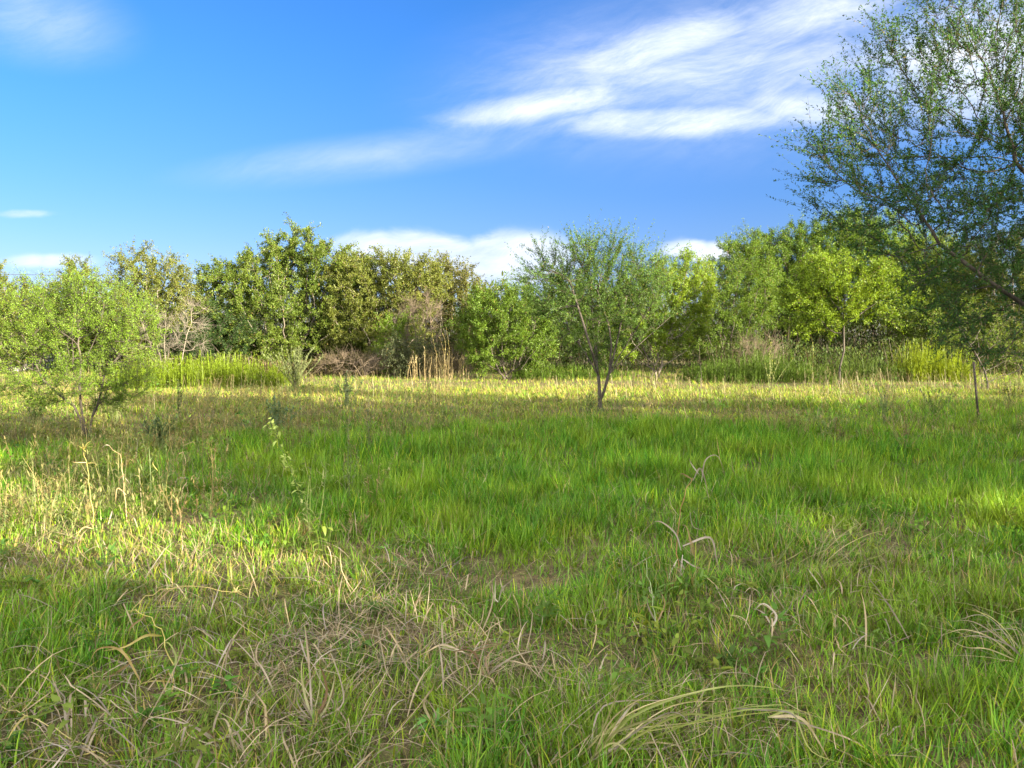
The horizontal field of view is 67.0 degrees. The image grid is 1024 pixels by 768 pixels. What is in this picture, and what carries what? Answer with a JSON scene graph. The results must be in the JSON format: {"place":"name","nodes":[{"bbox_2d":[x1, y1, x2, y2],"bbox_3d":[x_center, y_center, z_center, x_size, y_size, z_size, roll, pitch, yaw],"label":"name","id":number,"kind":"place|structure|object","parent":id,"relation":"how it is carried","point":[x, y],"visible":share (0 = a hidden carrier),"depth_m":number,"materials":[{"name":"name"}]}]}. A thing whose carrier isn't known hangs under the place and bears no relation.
{"place":"outdoors","nodes":[
{"label":"outdoors","id":0,"kind":"place"},
{"bbox_2d":[0,341,1023,767],"bbox_3d":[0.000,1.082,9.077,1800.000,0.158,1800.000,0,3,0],"label":"ground","id":1,"kind":"structure","parent":0,"point":[518,581],"depth_m":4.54,"materials":[{"name":"plant"}]},
{"bbox_2d":[0,258,46,372],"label":"oak tree","id":2,"kind":"object","parent":1,"relation":"on","point":[24,287],"visible":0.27,"depth_m":35.91,"materials":[{"name":"green plant"}]},
{"bbox_2d":[1,307,58,370],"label":"undergrowth","id":3,"kind":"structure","parent":1,"relation":"on","point":[26,364],"depth_m":40.67,"materials":[{"name":"green plant"}]},
{"bbox_2d":[18,386,50,428],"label":"broad weed","id":4,"kind":"object","parent":1,"relation":"on","point":[35,416],"visible":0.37,"depth_m":13.49,"materials":[{"name":"green plant"}]},
{"bbox_2d":[3,707,96,758],"bbox_3d":[-1.855,1.363,2.963,0.492,0.182,0.203,1,3,17],"label":"bent straw","id":5,"kind":"object","parent":1,"relation":"on","point":[17,723],"visible":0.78,"depth_m":3.00,"materials":[{"name":"beige plant"}]},
{"bbox_2d":[25,254,109,371],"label":"oak tree","id":6,"kind":"object","parent":1,"relation":"on","point":[83,267],"visible":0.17,"depth_m":37.43,"materials":[{"name":"green plant"}]},
{"bbox_2d":[74,442,98,536],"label":"dry stalk","id":7,"kind":"object","parent":1,"relation":"on","point":[83,448],"visible":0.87,"depth_m":6.19,"materials":[{"name":"plant"}]},
{"bbox_2d":[0,253,182,436],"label":"huisache bush","id":8,"kind":"object","parent":1,"relation":"on","point":[53,320],"visible":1,"depth_m":12.49,"materials":[{"name":"green plant"}]},
{"bbox_2d":[68,750,118,760],"bbox_3d":[-1.586,1.462,2.984,0.306,0.104,0.032,-2,4,-26],"label":"bent straw","id":9,"kind":"object","parent":1,"relation":"on","point":[89,753],"visible":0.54,"depth_m":2.97,"materials":[{"name":"beige plant"}]},
{"bbox_2d":[85,387,131,423],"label":"broad weed","id":10,"kind":"object","parent":1,"relation":"on","point":[116,412],"visible":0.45,"depth_m":14.20,"materials":[{"name":"green plant"}]},
{"bbox_2d":[103,444,134,523],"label":"dry stalk","id":11,"kind":"object","parent":1,"relation":"on","point":[123,489],"visible":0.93,"depth_m":6.48,"materials":[{"name":"plant"}]},
{"bbox_2d":[90,609,196,694],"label":"dying corn grass","id":12,"kind":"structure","parent":1,"relation":"on","point":[125,654],"depth_m":3.60,"materials":[{"name":"plant"}]},
{"bbox_2d":[96,235,219,363],"bbox_3d":[-16.104,-3.506,34.746,5.319,6.276,4.100,0,3,0],"label":"oak tree","id":13,"kind":"object","parent":1,"relation":"on","point":[151,279],"visible":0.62,"depth_m":34.30,"materials":[{"name":"green plant"}]},
{"bbox_2d":[139,414,177,445],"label":"grey weed","id":14,"kind":"object","parent":1,"relation":"on","point":[159,427],"visible":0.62,"depth_m":11.50,"materials":[{"name":"green plant"}]},
{"bbox_2d":[153,451,163,510],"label":"dry stalk","id":15,"kind":"object","parent":1,"relation":"on","point":[159,477],"visible":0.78,"depth_m":6.96,"materials":[{"name":"plant"}]},
{"bbox_2d":[158,415,177,510],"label":"dry stalk","id":16,"kind":"object","parent":1,"relation":"on","point":[167,453],"visible":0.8,"depth_m":7.02,"materials":[{"name":"plant"}]},
{"bbox_2d":[137,295,220,371],"bbox_3d":[-14.240,-2.047,32.302,3.679,3.631,2.985,0,3,0],"label":"dead shrub","id":17,"kind":"object","parent":1,"relation":"on","point":[164,343],"visible":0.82,"depth_m":32.53,"materials":[{"name":"plant"}]},
{"bbox_2d":[177,380,181,418],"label":"grey weed","id":18,"kind":"object","parent":1,"relation":"on","point":[178,393],"visible":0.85,"depth_m":15.41,"materials":[{"name":"green plant"}]},
{"bbox_2d":[175,437,194,502],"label":"dry stalk","id":19,"kind":"object","parent":1,"relation":"on","point":[183,465],"visible":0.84,"depth_m":7.58,"materials":[{"name":"plant"}]},
{"bbox_2d":[130,586,246,613],"bbox_3d":[-1.869,1.262,4.471,0.673,0.210,0.101,-1,3,-18],"label":"bent straw","id":20,"kind":"object","parent":1,"relation":"on","point":[236,591],"visible":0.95,"depth_m":4.49,"materials":[{"name":"beige plant"}]},
{"bbox_2d":[118,700,269,755],"bbox_3d":[-1.240,1.412,3.117,0.898,0.306,0.355,1,4,20],"label":"dead leaf clump","id":21,"kind":"object","parent":1,"relation":"on","point":[206,733],"visible":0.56,"depth_m":3.01,"materials":[{"name":"plant"}]},
{"bbox_2d":[90,349,300,388],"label":"tall weeds","id":22,"kind":"object","parent":1,"relation":"on","point":[173,375],"visible":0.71,"depth_m":25.30,"materials":[{"name":"green plant"}]},
{"bbox_2d":[148,294,267,371],"bbox_3d":[-13.725,-2.101,35.262,5.419,4.166,3.817,-2,4,-30],"label":"evergreen shrub","id":23,"kind":"object","parent":1,"relation":"on","point":[218,332],"visible":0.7,"depth_m":34.82,"materials":[{"name":"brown plant"}]},
{"bbox_2d":[215,352,238,370],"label":"pale bush","id":24,"kind":"object","parent":1,"relation":"on","point":[229,355],"visible":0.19,"depth_m":27.86,"materials":[{"name":"green plant"}]},
{"bbox_2d":[263,395,301,429],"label":"grey weed","id":25,"kind":"object","parent":1,"relation":"on","point":[276,414],"visible":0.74,"depth_m":12.74,"materials":[{"name":"green plant"}]},
{"bbox_2d":[185,211,384,372],"bbox_3d":[-10.754,-4.277,37.590,9.791,7.878,6.709,0,3,0],"label":"oak tree","id":26,"kind":"object","parent":1,"relation":"on","point":[310,285],"visible":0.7,"depth_m":36.10,"materials":[{"name":"green plant"}]},
{"bbox_2d":[263,417,306,505],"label":"vine sapling","id":27,"kind":"object","parent":1,"relation":"on","point":[274,427],"visible":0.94,"depth_m":7.17,"materials":[{"name":"plant"}]},
{"bbox_2d":[262,345,322,386],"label":"pale bush","id":28,"kind":"object","parent":1,"relation":"on","point":[297,363],"visible":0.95,"depth_m":25.38,"materials":[{"name":"green plant"}]},
{"bbox_2d":[127,350,461,376],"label":"undergrowth","id":29,"kind":"object","parent":1,"relation":"on","point":[325,366],"visible":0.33,"depth_m":34.34,"materials":[{"name":"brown plant"}]},
{"bbox_2d":[269,646,383,722],"bbox_3d":[-0.836,1.302,3.249,0.683,0.454,0.385,0,3,0],"label":"dead leaf clump","id":30,"kind":"object","parent":1,"relation":"on","point":[324,706],"visible":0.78,"depth_m":3.24,"materials":[{"name":"plant"}]},
{"bbox_2d":[341,429,359,499],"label":"broad weed","id":31,"kind":"object","parent":1,"relation":"on","point":[347,469],"visible":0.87,"depth_m":7.17,"materials":[{"name":"green plant"}]},
{"bbox_2d":[337,371,364,410],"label":"grey weed","id":32,"kind":"object","parent":1,"relation":"on","point":[346,391],"visible":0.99,"depth_m":16.86,"materials":[{"name":"green plant"}]},
{"bbox_2d":[308,344,399,377],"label":"dead shrub","id":33,"kind":"object","parent":1,"relation":"on","point":[358,359],"visible":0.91,"depth_m":32.85,"materials":[{"name":"brown plant"}]},
{"bbox_2d":[364,408,374,454],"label":"grey weed","id":34,"kind":"object","parent":1,"relation":"on","point":[368,437],"visible":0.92,"depth_m":10.56,"materials":[{"name":"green plant"}]},
{"bbox_2d":[303,243,456,374],"bbox_3d":[-6.234,-3.584,36.949,7.370,6.327,5.625,0,3,0],"label":"oak tree","id":35,"kind":"object","parent":1,"relation":"on","point":[400,284],"visible":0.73,"depth_m":35.70,"materials":[{"name":"green plant"}]},
{"bbox_2d":[371,306,423,376],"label":"thorn shrub","id":36,"kind":"object","parent":1,"relation":"on","point":[388,322],"visible":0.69,"depth_m":33.22,"materials":[{"name":"green plant"}]},
{"bbox_2d":[369,328,445,378],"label":"thorn shrub","id":37,"kind":"object","parent":1,"relation":"on","point":[397,362],"visible":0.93,"depth_m":32.09,"materials":[{"name":"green plant"}]},
{"bbox_2d":[375,282,448,374],"bbox_3d":[-4.328,-2.438,33.988,3.376,4.210,3.114,0,3,0],"label":"dead shrub","id":38,"kind":"object","parent":1,"relation":"on","point":[412,306],"visible":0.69,"depth_m":33.82,"materials":[{"name":"brown plant"}]},
{"bbox_2d":[423,680,436,724],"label":"dead leaf clump","id":39,"kind":"object","parent":1,"relation":"on","point":[426,712],"visible":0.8,"depth_m":3.18,"materials":[{"name":"plant"}]},
{"bbox_2d":[407,347,473,380],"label":"dry canes","id":40,"kind":"object","parent":1,"relation":"on","point":[435,370],"visible":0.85,"depth_m":31.40,"materials":[{"name":"beige plant"}]},
{"bbox_2d":[432,328,450,391],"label":"dry sapling","id":41,"kind":"object","parent":1,"relation":"on","point":[444,359],"visible":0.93,"depth_m":22.29,"materials":[{"name":"brown plant"}]},
{"bbox_2d":[391,249,503,368],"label":"oak tree","id":42,"kind":"object","parent":1,"relation":"on","point":[461,282],"visible":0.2,"depth_m":38.87,"materials":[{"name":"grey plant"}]},
{"bbox_2d":[442,329,477,376],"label":"dead shrub","id":43,"kind":"object","parent":1,"relation":"on","point":[470,365],"visible":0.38,"depth_m":33.46,"materials":[{"name":"brown plant"}]},
{"bbox_2d":[404,636,557,679],"bbox_3d":[-0.162,1.304,3.766,0.802,0.259,0.456,0,3,8],"label":"dead leaf clump","id":44,"kind":"object","parent":1,"relation":"on","point":[473,652],"visible":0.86,"depth_m":3.68,"materials":[{"name":"plant"}]},
{"bbox_2d":[441,269,563,380],"bbox_3d":[-0.305,-2.283,30.514,4.992,4.321,4.235,0,3,0],"label":"acacia bush","id":45,"kind":"object","parent":1,"relation":"on","point":[523,336],"visible":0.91,"depth_m":30.16,"materials":[{"name":"green plant"}]},
{"bbox_2d":[492,575,514,602],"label":"dead leaf clump","id":46,"kind":"object","parent":1,"relation":"on","point":[500,591],"visible":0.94,"depth_m":4.72,"materials":[{"name":"plant"}]},
{"bbox_2d":[0,376,1022,767],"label":"meadow weeds","id":47,"kind":"object","parent":1,"relation":"on","point":[768,638],"visible":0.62,"depth_m":4.22,"materials":[{"name":"green plant"}]},
{"bbox_2d":[0,370,1023,767],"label":"dry straw","id":48,"kind":"object","parent":1,"relation":"on","point":[86,738],"visible":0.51,"depth_m":3.85,"materials":[{"name":"beige plant"}]},
{"bbox_2d":[0,446,1023,767],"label":"thatch","id":49,"kind":"object","parent":1,"relation":"on","point":[388,622],"visible":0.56,"depth_m":3.94,"materials":[{"name":"plant"}]},
{"bbox_2d":[0,365,1023,441],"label":"seeding grass","id":50,"kind":"structure","parent":1,"relation":"on","point":[637,376],"depth_m":20.86,"materials":[{"name":"plant"}]},
{"bbox_2d":[0,262,1023,361],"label":"woods","id":51,"kind":"object","parent":1,"relation":"on","point":[683,312],"visible":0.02,"depth_m":61.96,"materials":[{"name":"green plant"}]},
{"bbox_2d":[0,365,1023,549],"bbox_3d":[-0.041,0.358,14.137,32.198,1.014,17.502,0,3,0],"label":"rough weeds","id":52,"kind":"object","parent":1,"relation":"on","point":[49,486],"visible":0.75,"depth_m":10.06,"materials":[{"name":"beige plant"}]},
{"bbox_2d":[2,306,1022,372],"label":"undergrowth","id":53,"kind":"object","parent":1,"relation":"on","point":[688,360],"visible":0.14,"depth_m":39.20,"materials":[{"name":"green plant"}]},
{"bbox_2d":[511,361,629,380],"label":"tall weeds","id":54,"kind":"object","parent":1,"relation":"on","point":[580,373],"visible":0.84,"depth_m":31.22,"materials":[{"name":"green plant"}]},
{"bbox_2d":[537,263,642,370],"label":"acacia tree","id":55,"kind":"object","parent":1,"relation":"on","point":[570,337],"visible":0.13,"depth_m":38.81,"materials":[{"name":"green plant"}]},
{"bbox_2d":[586,391,598,411],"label":"broad weed","id":56,"kind":"object","parent":1,"relation":"on","point":[590,406],"visible":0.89,"depth_m":16.50,"materials":[{"name":"green plant"}]},
{"bbox_2d":[497,209,696,410],"bbox_3d":[1.856,-1.560,17.103,4.399,4.355,3.150,0,3,0],"label":"mesquite tree","id":57,"kind":"object","parent":1,"relation":"on","point":[618,288],"visible":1,"depth_m":16.88,"materials":[{"name":"green plant"}]},
{"bbox_2d":[642,553,664,627],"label":"pale stalk","id":58,"kind":"object","parent":1,"relation":"on","point":[652,600],"visible":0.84,"depth_m":4.35,"materials":[{"name":"plant"}]},
{"bbox_2d":[590,240,720,378],"bbox_3d":[5.869,-2.958,31.268,5.433,5.578,3.899,0,3,0],"label":"acacia tree","id":59,"kind":"object","parent":1,"relation":"on","point":[681,291],"visible":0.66,"depth_m":30.90,"materials":[{"name":"green plant"}]},
{"bbox_2d":[655,455,725,580],"bbox_3d":[1.169,0.917,5.273,0.567,0.899,0.361,-2,4,-29],"label":"dead grass plant","id":60,"kind":"object","parent":1,"relation":"on","point":[698,539],"visible":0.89,"depth_m":5.27,"materials":[{"name":"plant"}]},
{"bbox_2d":[696,346,701,404],"bbox_3d":[4.421,-0.166,18.115,0.153,1.431,0.198,-2,4,-36],"label":"dry mullein","id":61,"kind":"object","parent":1,"relation":"on","point":[701,377],"visible":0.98,"depth_m":18.13,"materials":[{"name":"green plant"}]},
{"bbox_2d":[547,653,867,767],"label":"arching grass","id":62,"kind":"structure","parent":1,"relation":"on","point":[616,727],"depth_m":2.86,"materials":[{"name":"plant"}]},
{"bbox_2d":[677,234,786,366],"bbox_3d":[10.447,-3.696,36.500,5.306,7.005,4.588,0,3,0],"label":"acacia tree","id":63,"kind":"object","parent":1,"relation":"on","point":[734,285],"visible":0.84,"depth_m":36.34,"materials":[{"name":"green plant"}]},
{"bbox_2d":[723,603,776,635],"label":"dead leaf clump","id":64,"kind":"object","parent":1,"relation":"on","point":[774,612],"visible":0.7,"depth_m":4.32,"materials":[{"name":"plant"}]},
{"bbox_2d":[677,345,837,383],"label":"tall weeds","id":65,"kind":"object","parent":1,"relation":"on","point":[757,372],"visible":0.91,"depth_m":28.27,"materials":[{"name":"green plant"}]},
{"bbox_2d":[727,324,788,366],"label":"dead shrub","id":66,"kind":"object","parent":1,"relation":"on","point":[752,343],"visible":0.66,"depth_m":31.91,"materials":[{"name":"beige plant"}]},
{"bbox_2d":[746,402,780,427],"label":"dry weed","id":67,"kind":"object","parent":1,"relation":"on","point":[774,421],"visible":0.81,"depth_m":12.40,"materials":[{"name":"green plant"}]},
{"bbox_2d":[764,342,793,389],"bbox_3d":[7.444,-0.440,22.195,0.712,1.554,1.757,3,4,41],"label":"dry mullein","id":68,"kind":"object","parent":1,"relation":"on","point":[772,367],"visible":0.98,"depth_m":22.63,"materials":[{"name":"beige plant"}]},
{"bbox_2d":[711,220,848,349],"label":"acacia tree","id":69,"kind":"object","parent":1,"relation":"on","point":[742,249],"visible":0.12,"depth_m":41.91,"materials":[{"name":"green plant"}]},
{"bbox_2d":[810,342,813,384],"bbox_3d":[10.422,-0.715,26.813,0.201,1.512,0.252,0,3,0],"label":"dry mullein","id":70,"kind":"object","parent":1,"relation":"on","point":[812,363],"visible":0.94,"depth_m":26.82,"materials":[{"name":"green plant"}]},
{"bbox_2d":[736,205,891,367],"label":"acacia tree","id":71,"kind":"object","parent":1,"relation":"on","point":[796,242],"visible":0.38,"depth_m":40.17,"materials":[{"name":"green plant"}]},
{"bbox_2d":[765,241,938,383],"bbox_3d":[11.790,-2.600,27.517,5.554,5.244,3.512,0,3,0],"label":"acacia tree","id":72,"kind":"object","parent":1,"relation":"on","point":[881,290],"visible":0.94,"depth_m":27.04,"materials":[{"name":"green plant"}]},
{"bbox_2d":[773,508,936,570],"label":"arching grass","id":73,"kind":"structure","parent":1,"relation":"on","point":[822,546],"depth_m":5.38,"materials":[{"name":"plant"}]},
{"bbox_2d":[704,335,1023,375],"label":"undergrowth","id":74,"kind":"object","parent":1,"relation":"on","point":[827,351],"visible":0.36,"depth_m":34.51,"materials":[{"name":"green plant"}]},
{"bbox_2d":[813,350,916,381],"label":"tall weeds","id":75,"kind":"object","parent":1,"relation":"on","point":[867,371],"visible":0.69,"depth_m":29.99,"materials":[{"name":"green plant"}]},
{"bbox_2d":[813,200,955,366],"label":"acacia tree","id":76,"kind":"object","parent":1,"relation":"on","point":[891,237],"visible":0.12,"depth_m":40.36,"materials":[{"name":"green plant"}]},
{"bbox_2d":[865,383,915,425],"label":"grey weed","id":77,"kind":"object","parent":1,"relation":"on","point":[883,405],"visible":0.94,"depth_m":14.16,"materials":[{"name":"green plant"}]},
{"bbox_2d":[758,0,1023,386],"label":"mesquite tree","id":78,"kind":"object","parent":1,"relation":"on","point":[1009,145],"visible":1,"depth_m":8.44,"materials":[{"name":"green plant"}]},
{"bbox_2d":[881,708,903,734],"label":"dead leaf clump","id":79,"kind":"object","parent":1,"relation":"on","point":[893,729],"visible":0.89,"depth_m":3.15,"materials":[{"name":"plant"}]},
{"bbox_2d":[883,407,946,447],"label":"dry weed","id":80,"kind":"object","parent":1,"relation":"on","point":[905,429],"visible":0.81,"depth_m":11.01,"materials":[{"name":"green plant"}]},
{"bbox_2d":[883,338,978,381],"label":"tall weeds","id":81,"kind":"object","parent":1,"relation":"on","point":[940,368],"visible":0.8,"depth_m":29.54,"materials":[{"name":"green plant"}]},
{"bbox_2d":[917,388,955,415],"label":"grey weed","id":82,"kind":"object","parent":1,"relation":"on","point":[931,404],"visible":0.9,"depth_m":16.08,"materials":[{"name":"green plant"}]},
{"bbox_2d":[873,226,1008,359],"bbox_3d":[20.388,-4.076,36.952,7.141,7.140,6.397,0,3,0],"label":"acacia tree","id":83,"kind":"object","parent":1,"relation":"on","point":[908,329],"visible":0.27,"depth_m":36.16,"materials":[{"name":"green plant"}]},
{"bbox_2d":[919,289,1023,390],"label":"sapling","id":84,"kind":"object","parent":1,"relation":"on","point":[995,326],"visible":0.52,"depth_m":23.81,"materials":[{"name":"green plant"}]},
{"bbox_2d":[924,598,1023,669],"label":"arching grass","id":85,"kind":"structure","parent":1,"relation":"on","point":[1006,643],"depth_m":3.82,"materials":[{"name":"plant"}]},
{"bbox_2d":[972,362,979,420],"bbox_3d":[9.071,0.225,15.108,0.196,1.319,0.048,0,3,0],"label":"fence post","id":86,"kind":"object","parent":1,"relation":"on","point":[975,386],"visible":0.9,"depth_m":15.09,"materials":[{"name":"wood"}]},
{"bbox_2d":[945,220,1023,374],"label":"acacia tree","id":87,"kind":"object","parent":1,"relation":"on","point":[987,289],"visible":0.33,"depth_m":34.59,"materials":[{"name":"green plant"}]},
{"bbox_2d":[996,372,1023,403],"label":"grey weed","id":88,"kind":"object","parent":1,"relation":"on","point":[1006,390],"visible":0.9,"depth_m":18.13,"materials":[{"name":"green plant"}]},
{"bbox_2d":[0,0,1023,340],"label":"sky","id":89,"kind":"structure","parent":0,"point":[463,128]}
]}

